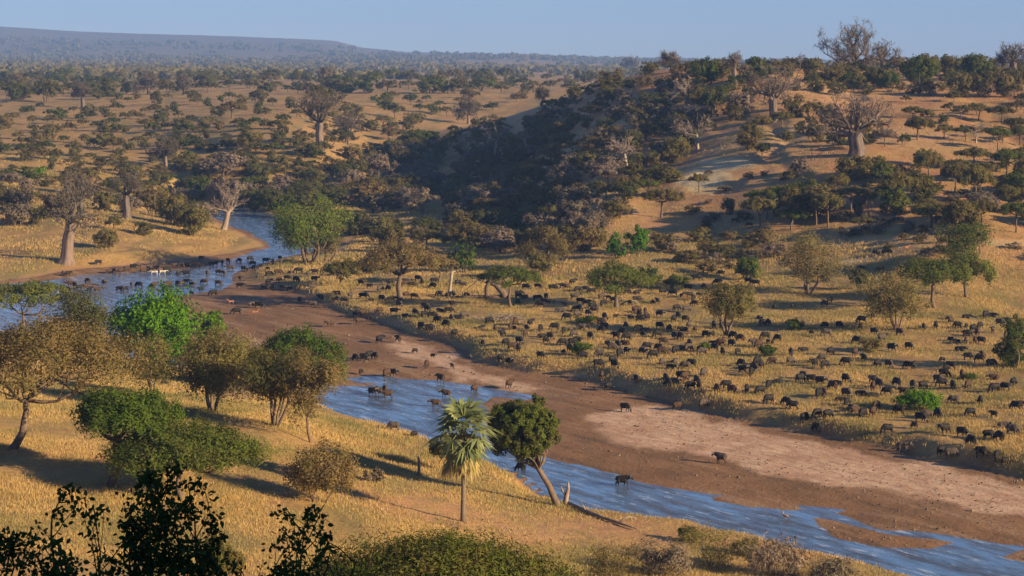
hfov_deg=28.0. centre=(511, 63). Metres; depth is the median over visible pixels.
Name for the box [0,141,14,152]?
evergreen bush
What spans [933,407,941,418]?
buffalo
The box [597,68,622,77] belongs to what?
thorn bush
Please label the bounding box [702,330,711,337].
buffalo
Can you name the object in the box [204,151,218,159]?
acacia tree
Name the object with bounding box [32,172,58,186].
thorn bush
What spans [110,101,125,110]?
acacia tree
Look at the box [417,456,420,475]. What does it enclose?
dead post
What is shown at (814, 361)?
buffalo
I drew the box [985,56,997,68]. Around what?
thorn bush
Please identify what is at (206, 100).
evergreen bush
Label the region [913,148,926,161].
evergreen bush
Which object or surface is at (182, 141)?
evergreen bush
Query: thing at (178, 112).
acacia tree
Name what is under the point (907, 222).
leafless bush
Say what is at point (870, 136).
thorn bush
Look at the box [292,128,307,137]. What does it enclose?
thorn bush
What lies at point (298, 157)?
thorn bush
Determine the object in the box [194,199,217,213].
acacia tree
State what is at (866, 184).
thorn bush
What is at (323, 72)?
thorn bush
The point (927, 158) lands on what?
acacia tree
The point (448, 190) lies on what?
thorn bush
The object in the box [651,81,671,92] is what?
leafless bush
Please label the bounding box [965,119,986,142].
bare tree
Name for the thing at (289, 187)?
evergreen bush
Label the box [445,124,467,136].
thorn bush
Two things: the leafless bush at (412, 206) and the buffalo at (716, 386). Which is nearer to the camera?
the buffalo at (716, 386)
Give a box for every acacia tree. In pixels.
[0,70,12,77]
[0,77,17,82]
[0,79,26,87]
[0,125,8,129]
[0,171,24,189]
[0,196,10,210]
[0,278,74,326]
[0,303,162,449]
[4,112,20,118]
[9,142,35,150]
[11,130,24,136]
[12,136,30,142]
[22,70,45,83]
[27,115,36,124]
[28,190,45,203]
[35,140,55,148]
[39,123,54,129]
[41,114,63,123]
[52,74,68,81]
[57,135,69,141]
[62,158,73,164]
[63,82,76,92]
[66,376,191,486]
[68,106,80,113]
[77,118,88,125]
[84,152,95,158]
[89,75,108,86]
[91,166,106,170]
[92,410,276,498]
[101,175,123,187]
[102,135,125,149]
[103,112,115,121]
[104,215,122,229]
[107,116,120,123]
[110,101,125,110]
[116,155,128,162]
[119,112,131,120]
[119,328,181,393]
[124,109,145,118]
[128,135,148,145]
[137,139,151,149]
[137,189,168,196]
[139,107,149,113]
[140,179,159,186]
[142,130,159,138]
[144,121,162,130]
[147,103,161,113]
[154,317,260,411]
[158,121,169,129]
[162,93,173,99]
[171,186,183,195]
[172,110,183,116]
[174,150,197,158]
[175,70,197,77]
[176,123,194,134]
[176,188,202,200]
[180,174,197,183]
[183,89,197,94]
[186,115,198,120]
[187,92,201,98]
[188,98,202,104]
[192,125,204,133]
[193,69,215,76]
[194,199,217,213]
[195,80,223,92]
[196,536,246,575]
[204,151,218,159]
[215,100,247,117]
[216,75,229,85]
[217,78,241,90]
[222,91,235,99]
[229,117,251,123]
[231,338,323,427]
[233,148,243,154]
[235,73,245,78]
[243,142,269,153]
[248,116,260,122]
[250,318,350,393]
[258,68,284,81]
[258,72,277,81]
[264,141,285,149]
[267,80,285,90]
[271,119,292,129]
[275,341,348,442]
[276,125,288,130]
[281,85,293,91]
[286,103,297,110]
[289,108,302,116]
[290,512,614,575]
[291,86,304,93]
[292,160,310,167]
[301,75,316,82]
[305,83,337,96]
[307,160,318,166]
[317,139,333,149]
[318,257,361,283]
[323,96,339,101]
[325,180,353,186]
[328,223,346,231]
[331,128,350,140]
[337,132,359,144]
[345,71,360,78]
[347,233,450,300]
[358,72,384,82]
[367,69,384,82]
[371,115,396,124]
[374,79,400,92]
[382,122,398,127]
[383,102,405,117]
[384,67,402,79]
[389,91,399,96]
[396,164,412,175]
[397,68,423,79]
[398,192,440,214]
[399,79,416,89]
[402,93,417,104]
[409,225,442,250]
[412,103,426,109]
[418,258,459,282]
[421,95,431,101]
[428,74,446,80]
[434,100,445,104]
[437,70,450,81]
[439,106,454,115]
[440,231,481,246]
[444,218,495,250]
[445,69,465,77]
[453,97,464,102]
[463,69,475,79]
[463,83,477,89]
[463,176,480,185]
[465,135,489,147]
[471,128,494,144]
[471,196,503,207]
[473,262,546,306]
[478,67,493,75]
[484,75,500,87]
[485,102,499,110]
[492,82,509,92]
[496,67,514,80]
[498,81,510,88]
[509,72,523,78]
[509,93,523,101]
[513,206,542,227]
[513,222,575,264]
[514,77,531,82]
[519,156,553,166]
[521,143,543,157]
[540,73,551,78]
[540,98,560,106]
[541,79,556,85]
[550,174,581,187]
[556,78,576,83]
[558,140,584,151]
[560,80,580,88]
[576,135,598,144]
[577,104,601,118]
[583,256,663,307]
[587,197,604,208]
[589,165,622,184]
[595,101,609,110]
[595,183,615,197]
[603,143,633,157]
[612,87,623,94]
[633,179,660,190]
[641,187,685,217]
[659,91,672,99]
[676,89,693,100]
[684,96,698,109]
[688,173,709,191]
[695,277,758,335]
[725,73,746,82]
[738,193,775,229]
[739,71,752,84]
[743,190,763,197]
[748,184,785,213]
[751,116,773,132]
[753,71,767,82]
[755,143,770,155]
[759,201,779,218]
[770,110,794,126]
[772,208,812,229]
[776,186,804,224]
[779,169,798,183]
[795,188,831,224]
[802,74,819,82]
[802,116,819,123]
[809,191,845,227]
[825,172,849,187]
[833,183,871,209]
[849,216,878,234]
[860,211,878,226]
[871,126,899,146]
[877,171,919,191]
[892,250,975,307]
[900,93,911,102]
[901,105,924,114]
[904,114,936,139]
[904,171,932,198]
[909,200,947,226]
[912,148,944,175]
[916,198,942,216]
[919,109,935,116]
[934,123,953,138]
[939,161,970,192]
[940,102,956,107]
[940,249,997,297]
[943,158,972,166]
[945,90,961,101]
[949,104,973,119]
[951,146,992,162]
[952,124,975,141]
[956,164,997,192]
[966,191,1000,220]
[968,102,979,115]
[968,103,993,120]
[969,197,996,228]
[971,160,1000,171]
[981,126,1013,149]
[986,104,1018,122]
[990,147,1023,171]
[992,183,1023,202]
[995,180,1014,187]
[996,201,1023,232]
[997,134,1011,142]
[1002,116,1023,126]
[1007,83,1023,95]
[1010,124,1023,144]
[1010,146,1023,152]
[1013,67,1023,75]
[1013,92,1023,99]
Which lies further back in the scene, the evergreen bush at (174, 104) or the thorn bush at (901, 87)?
the evergreen bush at (174, 104)
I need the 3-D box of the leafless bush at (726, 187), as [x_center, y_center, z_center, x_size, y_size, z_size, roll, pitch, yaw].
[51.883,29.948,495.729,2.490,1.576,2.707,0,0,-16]
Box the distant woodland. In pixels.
[0,35,1008,79]
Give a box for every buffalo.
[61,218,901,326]
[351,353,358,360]
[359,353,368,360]
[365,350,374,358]
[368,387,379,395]
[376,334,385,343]
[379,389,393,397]
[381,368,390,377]
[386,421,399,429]
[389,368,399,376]
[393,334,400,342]
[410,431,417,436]
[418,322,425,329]
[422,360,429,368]
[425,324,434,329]
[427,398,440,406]
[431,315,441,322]
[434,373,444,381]
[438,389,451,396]
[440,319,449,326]
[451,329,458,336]
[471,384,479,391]
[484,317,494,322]
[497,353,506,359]
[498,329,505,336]
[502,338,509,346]
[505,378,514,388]
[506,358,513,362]
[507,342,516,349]
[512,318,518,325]
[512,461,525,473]
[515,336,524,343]
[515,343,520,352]
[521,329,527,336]
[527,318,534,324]
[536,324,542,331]
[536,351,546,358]
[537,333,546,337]
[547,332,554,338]
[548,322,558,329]
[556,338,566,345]
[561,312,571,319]
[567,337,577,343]
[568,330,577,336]
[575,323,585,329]
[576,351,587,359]
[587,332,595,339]
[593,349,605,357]
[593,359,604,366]
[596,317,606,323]
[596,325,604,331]
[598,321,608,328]
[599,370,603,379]
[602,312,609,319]
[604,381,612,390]
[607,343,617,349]
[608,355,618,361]
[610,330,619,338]
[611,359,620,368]
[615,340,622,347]
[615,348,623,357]
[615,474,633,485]
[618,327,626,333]
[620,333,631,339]
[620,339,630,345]
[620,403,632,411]
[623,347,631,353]
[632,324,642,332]
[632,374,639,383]
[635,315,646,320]
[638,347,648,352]
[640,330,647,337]
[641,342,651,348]
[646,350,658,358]
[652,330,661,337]
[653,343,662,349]
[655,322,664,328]
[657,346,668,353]
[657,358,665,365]
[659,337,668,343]
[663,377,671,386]
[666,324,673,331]
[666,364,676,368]
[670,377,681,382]
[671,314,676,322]
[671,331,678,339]
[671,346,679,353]
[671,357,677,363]
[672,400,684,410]
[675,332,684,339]
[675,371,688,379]
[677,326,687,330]
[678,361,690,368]
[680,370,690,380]
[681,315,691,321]
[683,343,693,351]
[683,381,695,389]
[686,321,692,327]
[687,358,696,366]
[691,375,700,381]
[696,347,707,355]
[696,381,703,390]
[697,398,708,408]
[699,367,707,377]
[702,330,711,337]
[708,343,718,350]
[711,451,727,464]
[712,383,720,392]
[715,338,725,345]
[720,347,724,354]
[720,380,731,388]
[727,384,739,393]
[728,331,736,338]
[728,339,736,346]
[735,334,744,339]
[735,358,744,364]
[738,365,749,372]
[743,384,749,392]
[747,338,758,346]
[747,367,753,376]
[749,363,759,371]
[752,340,762,347]
[752,356,760,362]
[753,385,764,394]
[755,360,764,367]
[757,319,765,326]
[759,332,769,339]
[762,394,773,403]
[763,380,771,388]
[766,357,777,364]
[772,334,781,339]
[774,378,783,383]
[778,396,790,404]
[785,400,798,409]
[786,356,796,364]
[788,348,794,355]
[795,373,805,382]
[798,347,808,351]
[800,412,809,422]
[806,374,815,381]
[809,358,817,366]
[809,422,821,432]
[810,408,821,418]
[813,388,822,398]
[815,376,827,384]
[817,354,826,360]
[819,360,829,368]
[820,321,828,326]
[820,328,831,335]
[820,388,827,397]
[823,409,833,418]
[826,346,834,355]
[826,380,837,389]
[833,379,842,385]
[835,396,846,401]
[836,321,843,327]
[839,357,851,364]
[841,373,853,383]
[841,388,852,396]
[842,397,850,405]
[847,406,859,412]
[850,336,860,342]
[852,347,858,355]
[854,390,868,396]
[855,316,865,322]
[856,408,867,417]
[858,352,867,361]
[865,392,879,397]
[868,375,878,382]
[869,406,876,415]
[870,327,880,333]
[870,381,876,390]
[870,400,879,407]
[873,359,882,366]
[875,378,882,388]
[878,332,888,339]
[879,424,893,433]
[880,386,892,394]
[885,359,894,367]
[887,343,898,351]
[890,377,900,386]
[890,404,904,413]
[891,324,898,331]
[895,386,908,392]
[896,328,904,335]
[896,441,913,452]
[901,360,912,368]
[905,342,915,349]
[909,421,917,428]
[910,379,917,388]
[911,360,916,369]
[914,412,928,422]
[918,380,929,388]
[923,410,933,418]
[933,374,943,383]
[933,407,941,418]
[934,378,947,386]
[936,422,950,432]
[937,445,945,456]
[938,368,951,377]
[943,361,955,368]
[944,447,959,458]
[946,395,959,403]
[947,337,956,341]
[948,317,953,323]
[948,380,955,389]
[952,321,962,328]
[954,346,967,350]
[956,426,971,436]
[959,369,964,378]
[962,314,972,318]
[962,329,973,336]
[962,380,971,389]
[963,352,974,359]
[963,434,976,445]
[964,408,975,416]
[969,324,976,331]
[973,328,979,335]
[973,353,985,361]
[974,446,989,456]
[975,336,985,342]
[975,395,982,403]
[977,322,982,328]
[981,310,989,317]
[982,429,995,438]
[985,359,997,366]
[985,373,999,379]
[986,383,999,392]
[987,409,997,416]
[989,312,998,317]
[991,430,1004,442]
[991,449,1000,461]
[995,318,1005,324]
[997,420,1012,428]
[1000,382,1010,390]
[1001,457,1009,464]
[1005,424,1021,434]
[1009,400,1020,409]
[1010,377,1018,385]
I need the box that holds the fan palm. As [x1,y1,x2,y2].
[421,395,503,521]
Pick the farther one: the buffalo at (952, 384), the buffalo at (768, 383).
the buffalo at (768, 383)
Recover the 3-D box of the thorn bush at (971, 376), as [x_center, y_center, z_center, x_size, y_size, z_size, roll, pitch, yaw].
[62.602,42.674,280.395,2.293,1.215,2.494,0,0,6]
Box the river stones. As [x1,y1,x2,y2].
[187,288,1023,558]
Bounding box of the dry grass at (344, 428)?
[0,70,1023,575]
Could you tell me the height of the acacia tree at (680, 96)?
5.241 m
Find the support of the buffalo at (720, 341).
on the ground at (578, 405)
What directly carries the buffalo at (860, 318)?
on the ground at (578, 405)
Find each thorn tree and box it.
[315,222,340,262]
[359,214,397,242]
[769,226,856,294]
[931,217,998,258]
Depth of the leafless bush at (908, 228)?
430.67 m
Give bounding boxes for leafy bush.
[186,309,226,338]
[604,231,625,257]
[621,224,650,253]
[891,387,943,411]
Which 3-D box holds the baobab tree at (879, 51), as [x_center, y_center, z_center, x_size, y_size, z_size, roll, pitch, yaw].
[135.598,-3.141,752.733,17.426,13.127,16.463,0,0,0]
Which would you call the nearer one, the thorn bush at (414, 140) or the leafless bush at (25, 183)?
the leafless bush at (25, 183)
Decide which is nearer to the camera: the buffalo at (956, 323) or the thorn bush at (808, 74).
the buffalo at (956, 323)
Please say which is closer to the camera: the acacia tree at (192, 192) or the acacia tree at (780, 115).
the acacia tree at (780, 115)
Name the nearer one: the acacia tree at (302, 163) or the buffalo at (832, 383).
the buffalo at (832, 383)
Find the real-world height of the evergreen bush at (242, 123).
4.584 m
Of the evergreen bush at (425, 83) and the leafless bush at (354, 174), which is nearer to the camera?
the leafless bush at (354, 174)
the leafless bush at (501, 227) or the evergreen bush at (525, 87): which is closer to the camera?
the leafless bush at (501, 227)
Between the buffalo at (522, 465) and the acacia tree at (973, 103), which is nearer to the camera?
the buffalo at (522, 465)
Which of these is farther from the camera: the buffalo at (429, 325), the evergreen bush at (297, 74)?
the evergreen bush at (297, 74)
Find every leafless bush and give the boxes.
[0,200,34,226]
[4,187,33,204]
[14,177,38,191]
[114,195,143,213]
[174,203,220,224]
[196,151,252,176]
[201,178,243,206]
[222,177,258,202]
[265,182,287,202]
[267,174,294,188]
[333,185,355,204]
[335,167,364,182]
[355,192,385,211]
[358,215,393,240]
[364,153,398,176]
[365,168,380,177]
[383,186,397,198]
[384,172,402,178]
[386,163,401,174]
[389,141,429,164]
[394,185,432,211]
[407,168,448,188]
[407,225,429,245]
[441,202,469,218]
[456,185,495,211]
[466,124,479,132]
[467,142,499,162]
[477,228,517,252]
[482,225,515,249]
[521,117,545,134]
[521,211,562,235]
[536,106,557,118]
[541,172,557,186]
[545,203,564,222]
[546,170,568,178]
[550,183,590,204]
[551,105,573,117]
[551,161,571,177]
[555,198,590,217]
[560,210,586,226]
[568,94,583,105]
[571,171,582,181]
[571,211,611,231]
[581,158,596,177]
[585,155,625,176]
[586,126,611,136]
[590,209,612,219]
[592,75,611,87]
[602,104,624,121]
[603,196,623,203]
[615,92,631,100]
[619,99,636,110]
[623,111,648,128]
[626,112,640,124]
[634,131,647,145]
[644,143,664,156]
[646,102,658,112]
[650,104,672,114]
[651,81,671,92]
[660,237,676,251]
[661,136,683,150]
[667,234,681,242]
[668,95,681,103]
[669,107,687,114]
[677,121,695,128]
[686,109,700,119]
[696,104,718,121]
[697,215,712,220]
[700,251,724,265]
[704,198,712,203]
[709,212,723,219]
[722,185,731,190]
[724,88,754,114]
[759,242,787,255]
[777,175,787,180]
[789,158,810,176]
[836,211,854,219]
[837,226,860,236]
[852,192,867,215]
[867,225,885,233]
[886,215,905,223]
[899,223,916,231]
[903,220,915,224]
[918,232,929,238]
[918,246,942,256]
[933,215,941,221]
[934,161,945,168]
[943,191,963,200]
[961,188,995,211]
[971,184,981,191]
[1005,242,1022,249]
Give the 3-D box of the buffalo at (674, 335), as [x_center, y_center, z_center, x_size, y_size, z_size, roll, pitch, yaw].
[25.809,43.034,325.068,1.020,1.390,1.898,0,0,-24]
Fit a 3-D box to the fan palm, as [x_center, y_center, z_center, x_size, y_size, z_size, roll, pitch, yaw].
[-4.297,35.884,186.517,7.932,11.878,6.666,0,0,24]
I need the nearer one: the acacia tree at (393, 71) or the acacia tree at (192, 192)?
the acacia tree at (192, 192)
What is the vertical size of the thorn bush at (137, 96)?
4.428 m
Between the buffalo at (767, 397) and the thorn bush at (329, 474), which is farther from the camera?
the buffalo at (767, 397)
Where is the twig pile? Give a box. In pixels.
[459,312,555,321]
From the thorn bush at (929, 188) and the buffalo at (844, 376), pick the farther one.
the thorn bush at (929, 188)
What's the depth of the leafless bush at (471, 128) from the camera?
795.47 m
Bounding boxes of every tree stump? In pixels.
[448,271,454,295]
[560,482,569,503]
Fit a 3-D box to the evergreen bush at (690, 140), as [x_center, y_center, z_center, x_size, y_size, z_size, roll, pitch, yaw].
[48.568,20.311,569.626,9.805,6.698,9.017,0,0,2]
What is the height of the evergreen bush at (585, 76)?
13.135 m
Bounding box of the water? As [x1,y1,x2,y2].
[0,205,1023,575]
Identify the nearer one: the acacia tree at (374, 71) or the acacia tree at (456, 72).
the acacia tree at (374, 71)
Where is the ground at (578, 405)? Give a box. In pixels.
[0,27,1023,575]
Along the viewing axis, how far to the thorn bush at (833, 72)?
654.69 m
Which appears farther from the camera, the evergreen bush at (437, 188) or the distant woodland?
the distant woodland
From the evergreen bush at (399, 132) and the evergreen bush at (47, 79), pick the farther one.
the evergreen bush at (47, 79)
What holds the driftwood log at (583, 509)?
on the ground at (578, 405)
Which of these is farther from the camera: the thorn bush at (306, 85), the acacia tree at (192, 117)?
the thorn bush at (306, 85)
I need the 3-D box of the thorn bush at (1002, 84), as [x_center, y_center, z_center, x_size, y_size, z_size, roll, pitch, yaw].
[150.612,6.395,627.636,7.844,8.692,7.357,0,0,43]
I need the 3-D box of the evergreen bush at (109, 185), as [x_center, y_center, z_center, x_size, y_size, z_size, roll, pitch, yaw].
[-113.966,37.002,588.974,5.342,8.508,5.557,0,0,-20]
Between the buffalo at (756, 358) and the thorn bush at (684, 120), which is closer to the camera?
the buffalo at (756, 358)
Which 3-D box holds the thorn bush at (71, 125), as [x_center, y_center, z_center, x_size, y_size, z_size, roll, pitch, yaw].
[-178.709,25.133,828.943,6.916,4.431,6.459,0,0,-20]
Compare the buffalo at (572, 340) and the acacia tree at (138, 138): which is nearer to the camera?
the buffalo at (572, 340)
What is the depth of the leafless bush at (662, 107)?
629.63 m
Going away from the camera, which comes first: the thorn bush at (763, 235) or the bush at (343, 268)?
the bush at (343, 268)
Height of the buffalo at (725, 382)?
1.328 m
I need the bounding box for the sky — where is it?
[0,0,1023,60]
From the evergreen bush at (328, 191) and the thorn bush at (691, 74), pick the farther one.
the thorn bush at (691, 74)
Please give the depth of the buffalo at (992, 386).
269.51 m
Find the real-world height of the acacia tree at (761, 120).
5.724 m
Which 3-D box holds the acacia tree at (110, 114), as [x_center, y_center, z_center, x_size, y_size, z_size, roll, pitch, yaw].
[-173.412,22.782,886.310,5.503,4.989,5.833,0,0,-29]
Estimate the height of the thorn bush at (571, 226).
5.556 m
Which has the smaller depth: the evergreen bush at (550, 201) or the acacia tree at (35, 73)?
the evergreen bush at (550, 201)
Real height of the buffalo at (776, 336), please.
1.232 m
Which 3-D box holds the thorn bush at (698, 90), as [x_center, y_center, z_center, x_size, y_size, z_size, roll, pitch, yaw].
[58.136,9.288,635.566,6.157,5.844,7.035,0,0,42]
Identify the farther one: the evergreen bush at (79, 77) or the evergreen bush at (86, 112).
the evergreen bush at (79, 77)
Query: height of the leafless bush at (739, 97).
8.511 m
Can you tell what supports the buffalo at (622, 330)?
on the ground at (578, 405)
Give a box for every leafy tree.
[106,274,207,369]
[262,188,357,263]
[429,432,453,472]
[486,393,561,505]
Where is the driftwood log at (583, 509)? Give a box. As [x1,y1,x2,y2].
[567,500,637,528]
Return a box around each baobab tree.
[30,167,105,265]
[53,163,103,217]
[67,79,94,107]
[105,167,143,218]
[128,69,162,94]
[141,134,182,169]
[173,72,193,94]
[205,179,249,229]
[289,88,344,148]
[327,108,364,143]
[450,94,483,123]
[532,84,551,109]
[618,53,639,68]
[656,49,681,71]
[719,50,750,86]
[739,53,807,122]
[794,89,895,157]
[813,16,883,70]
[863,38,903,67]
[990,40,1023,68]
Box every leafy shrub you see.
[0,482,111,575]
[77,460,245,575]
[257,503,355,575]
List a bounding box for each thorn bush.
[0,114,14,127]
[0,181,15,201]
[3,169,40,180]
[9,73,25,80]
[15,149,32,161]
[16,77,33,83]
[21,144,48,160]
[24,205,49,224]
[27,123,39,128]
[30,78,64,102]
[30,134,54,147]
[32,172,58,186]
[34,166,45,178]
[34,285,120,343]
[40,127,56,138]
[49,146,63,158]
[54,124,66,131]
[58,171,86,190]
[62,73,72,82]
[62,122,77,130]
[64,139,82,155]
[67,165,101,179]
[68,152,84,160]
[72,159,86,165]
[81,131,110,147]
[86,188,113,210]
[90,118,112,132]
[91,153,118,165]
[91,228,119,247]
[103,69,127,79]
[120,169,145,185]
[122,125,131,131]
[131,93,140,99]
[132,184,148,200]
[133,221,156,234]
[134,118,156,126]
[136,68,148,79]
[139,194,158,216]
[147,183,168,197]
[148,164,167,174]
[150,89,162,103]
[154,191,187,225]
[157,77,174,93]
[169,157,192,170]
[169,197,211,235]
[175,153,203,167]
[190,165,207,175]
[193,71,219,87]
[196,116,213,128]
[200,130,209,139]
[201,172,212,177]
[209,119,225,130]
[221,331,262,362]
[235,94,251,104]
[236,129,263,150]
[239,151,259,164]
[240,78,264,88]
[248,88,266,101]
[263,149,275,160]
[270,154,294,172]
[281,436,365,502]
[287,165,310,178]
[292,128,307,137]
[295,81,316,90]
[296,154,304,160]
[314,156,345,170]
[315,66,334,80]
[320,78,346,92]
[323,134,340,144]
[327,110,338,117]
[333,210,368,234]
[334,143,364,157]
[337,92,347,98]
[339,102,364,118]
[340,174,388,202]
[341,156,370,173]
[356,262,374,274]
[358,118,379,131]
[358,151,376,158]
[361,142,381,152]
[363,466,384,481]
[370,150,384,155]
[371,191,389,204]
[373,226,406,249]
[376,178,389,190]
[380,125,399,139]
[383,144,420,166]
[384,190,398,201]
[384,197,402,210]
[386,176,411,190]
[390,217,405,229]
[398,118,414,130]
[400,173,423,186]
[401,111,422,125]
[403,135,424,154]
[407,215,442,231]
[419,114,426,122]
[423,222,445,231]
[439,132,458,146]
[439,186,456,196]
[442,209,474,229]
[444,76,470,92]
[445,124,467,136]
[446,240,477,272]
[452,141,467,154]
[460,87,474,97]
[464,221,495,247]
[471,182,504,207]
[479,205,509,222]
[484,140,508,154]
[485,120,512,130]
[486,114,506,124]
[488,126,507,140]
[488,172,511,188]
[497,134,529,150]
[509,172,530,188]
[513,228,533,248]
[517,88,528,98]
[518,133,535,144]
[519,160,548,182]
[521,114,534,125]
[524,252,554,275]
[533,109,560,126]
[536,205,560,218]
[540,143,566,164]
[541,222,573,247]
[544,119,573,135]
[550,157,564,169]
[556,96,570,108]
[557,222,576,240]
[562,111,585,124]
[567,224,600,251]
[568,340,593,354]
[569,147,585,155]
[573,315,596,323]
[576,136,613,151]
[579,115,596,129]
[583,191,600,204]
[584,180,608,193]
[585,227,607,246]
[586,100,600,110]
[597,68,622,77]
[597,77,626,89]
[597,123,612,136]
[599,84,614,92]
[599,199,634,217]
[601,73,621,86]
[609,176,630,193]
[610,125,624,136]
[621,162,648,178]
[623,106,644,114]
[628,172,643,181]
[631,117,658,132]
[635,74,653,87]
[638,264,663,287]
[639,122,665,141]
[640,111,669,121]
[642,141,662,151]
[643,164,684,183]
[647,151,670,165]
[649,231,676,250]
[653,75,669,88]
[656,96,671,107]
[660,136,690,158]
[662,152,679,163]
[662,273,691,289]
[665,78,681,89]
[669,69,680,79]
[669,111,687,122]
[671,63,685,73]
[672,109,687,118]
[673,116,695,128]
[674,250,700,263]
[678,75,691,85]
[681,60,691,69]
[682,204,703,213]
[682,227,716,241]
[684,75,708,87]
[686,65,702,77]
[688,85,704,100]
[689,115,709,128]
[689,257,716,272]
[695,225,712,234]
[695,239,718,256]
[696,342,710,348]
[698,219,714,227]
[703,169,712,175]
[710,57,731,79]
[711,244,735,258]
[717,258,736,268]
[718,229,738,240]
[720,103,744,120]
[730,247,751,257]
[734,231,759,248]
[734,256,762,278]
[735,129,763,149]
[735,210,754,220]
[740,121,763,136]
[752,227,771,234]
[754,249,768,259]
[756,344,777,356]
[757,228,776,241]
[759,238,779,250]
[763,58,780,66]
[775,180,799,206]
[779,56,798,63]
[779,95,792,107]
[780,62,798,79]
[780,129,793,141]
[784,100,803,116]
[784,318,805,330]
[790,55,812,69]
[793,80,801,90]
[793,93,804,102]
[794,99,823,116]
[795,181,845,217]
[801,57,825,73]
[804,70,817,76]
[804,123,826,141]
[806,75,830,91]
[820,66,844,85]
[825,214,835,220]
[826,60,842,68]
[834,152,876,180]
[842,66,862,78]
[843,73,867,91]
[846,59,866,72]
[848,268,868,287]
[855,261,932,327]
[857,337,883,351]
[860,84,875,94]
[862,126,877,143]
[862,153,891,177]
[862,181,870,186]
[863,66,891,88]
[873,117,883,129]
[885,56,907,69]
[891,162,909,173]
[894,59,910,72]
[895,80,905,91]
[898,232,908,238]
[907,171,941,201]
[909,163,921,169]
[912,234,926,243]
[914,79,938,95]
[917,224,931,233]
[919,52,941,79]
[936,81,948,91]
[937,113,951,123]
[939,53,961,72]
[939,197,984,232]
[946,70,972,96]
[962,373,976,379]
[968,69,996,96]
[984,67,1004,77]
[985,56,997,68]
[991,313,1023,367]
[992,72,1014,96]
[1006,69,1023,91]
[1009,98,1023,109]
[1011,157,1023,173]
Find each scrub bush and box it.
[582,539,641,575]
[625,535,696,575]
[674,515,753,572]
[677,524,703,541]
[725,536,759,556]
[732,531,817,575]
[801,552,863,575]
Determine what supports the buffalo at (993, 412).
on the ground at (578, 405)
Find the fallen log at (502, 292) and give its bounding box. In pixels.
[452,277,507,298]
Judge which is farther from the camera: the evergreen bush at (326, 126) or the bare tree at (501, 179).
the evergreen bush at (326, 126)
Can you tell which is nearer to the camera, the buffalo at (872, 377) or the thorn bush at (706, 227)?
the buffalo at (872, 377)
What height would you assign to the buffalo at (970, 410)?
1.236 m
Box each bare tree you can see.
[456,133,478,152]
[479,166,507,185]
[482,122,513,156]
[511,126,532,145]
[562,153,575,171]
[605,129,643,165]
[662,114,684,128]
[666,76,694,105]
[677,114,714,149]
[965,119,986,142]
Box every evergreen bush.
[0,81,25,101]
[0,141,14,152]
[0,167,18,178]
[7,164,17,169]
[15,165,34,174]
[18,83,35,99]
[18,106,26,111]
[23,106,34,113]
[29,128,39,135]
[31,75,52,88]
[47,107,68,119]
[47,154,60,170]
[48,66,78,81]
[70,75,85,82]
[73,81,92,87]
[75,112,85,118]
[80,103,98,117]
[82,72,93,78]
[87,80,111,99]
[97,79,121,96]
[99,105,109,115]
[99,131,113,137]
[105,181,122,204]
[107,74,119,81]
[109,123,123,131]
[112,147,126,156]
[112,163,130,169]
[114,92,123,99]
[118,161,143,175]
[119,79,133,93]
[122,140,135,152]
[146,168,158,174]
[147,170,170,186]
[148,156,159,162]
[149,113,169,124]
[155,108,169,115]
[163,171,176,180]
[166,185,184,195]
[168,117,193,128]
[168,134,193,149]
[169,101,180,111]
[171,128,179,133]
[172,82,182,90]
[180,173,212,201]
[181,132,203,145]
[182,181,212,197]
[190,138,206,149]
[201,97,211,105]
[205,142,222,151]
[209,105,226,116]
[216,94,225,101]
[219,135,235,149]
[223,69,233,78]
[234,120,250,130]
[234,125,251,132]
[237,174,269,188]
[238,162,272,182]
[238,186,263,210]
[243,73,255,82]
[244,158,268,167]
[251,187,287,211]
[253,81,275,92]
[253,101,263,108]
[253,105,262,113]
[257,118,274,128]
[262,107,271,113]
[265,128,288,142]
[267,96,277,104]
[275,112,291,120]
[283,184,302,201]
[284,96,298,105]
[287,134,313,147]
[287,182,327,212]
[289,69,308,82]
[291,80,305,85]
[291,177,315,188]
[292,180,322,190]
[294,141,324,156]
[299,70,313,78]
[299,167,328,183]
[307,132,315,139]
[310,149,326,157]
[313,74,347,88]
[313,122,329,132]
[318,183,347,207]
[328,161,361,177]
[338,75,360,92]
[345,212,367,235]
[355,77,381,93]
[370,91,394,107]
[377,137,403,153]
[395,129,407,143]
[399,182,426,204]
[400,127,439,141]
[412,76,445,92]
[414,140,451,159]
[419,181,447,194]
[426,102,440,112]
[435,78,453,92]
[440,194,448,206]
[445,188,467,206]
[466,68,489,79]
[467,76,497,90]
[470,116,486,128]
[470,207,500,225]
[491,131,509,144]
[499,211,530,234]
[504,76,517,86]
[520,81,535,92]
[544,194,557,205]
[563,85,582,97]
[566,148,607,172]
[573,68,594,83]
[580,83,594,94]
[593,87,615,106]
[595,116,613,127]
[611,179,642,200]
[613,157,632,167]
[617,128,643,148]
[620,95,637,102]
[622,77,635,89]
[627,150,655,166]
[635,100,650,110]
[637,90,657,102]
[639,61,660,75]
[649,96,663,106]
[651,117,673,135]
[670,126,701,145]
[688,55,719,85]
[694,86,731,112]
[703,121,717,130]
[716,83,732,93]
[720,195,734,214]
[723,79,740,89]
[739,56,774,73]
[741,85,753,96]
[743,171,755,177]
[783,178,824,210]
[793,120,804,133]
[814,104,833,117]
[823,128,847,145]
[825,81,846,95]
[836,71,856,88]
[867,185,911,215]
[870,161,893,181]
[876,71,902,91]
[877,218,892,226]
[880,63,894,69]
[883,243,895,248]
[896,53,943,86]
[896,132,910,144]
[905,84,916,93]
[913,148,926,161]
[937,70,960,83]
[952,69,968,74]
[957,189,967,194]
[960,52,994,75]
[997,161,1013,167]
[1000,65,1022,75]
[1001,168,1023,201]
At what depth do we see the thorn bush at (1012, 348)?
288.73 m

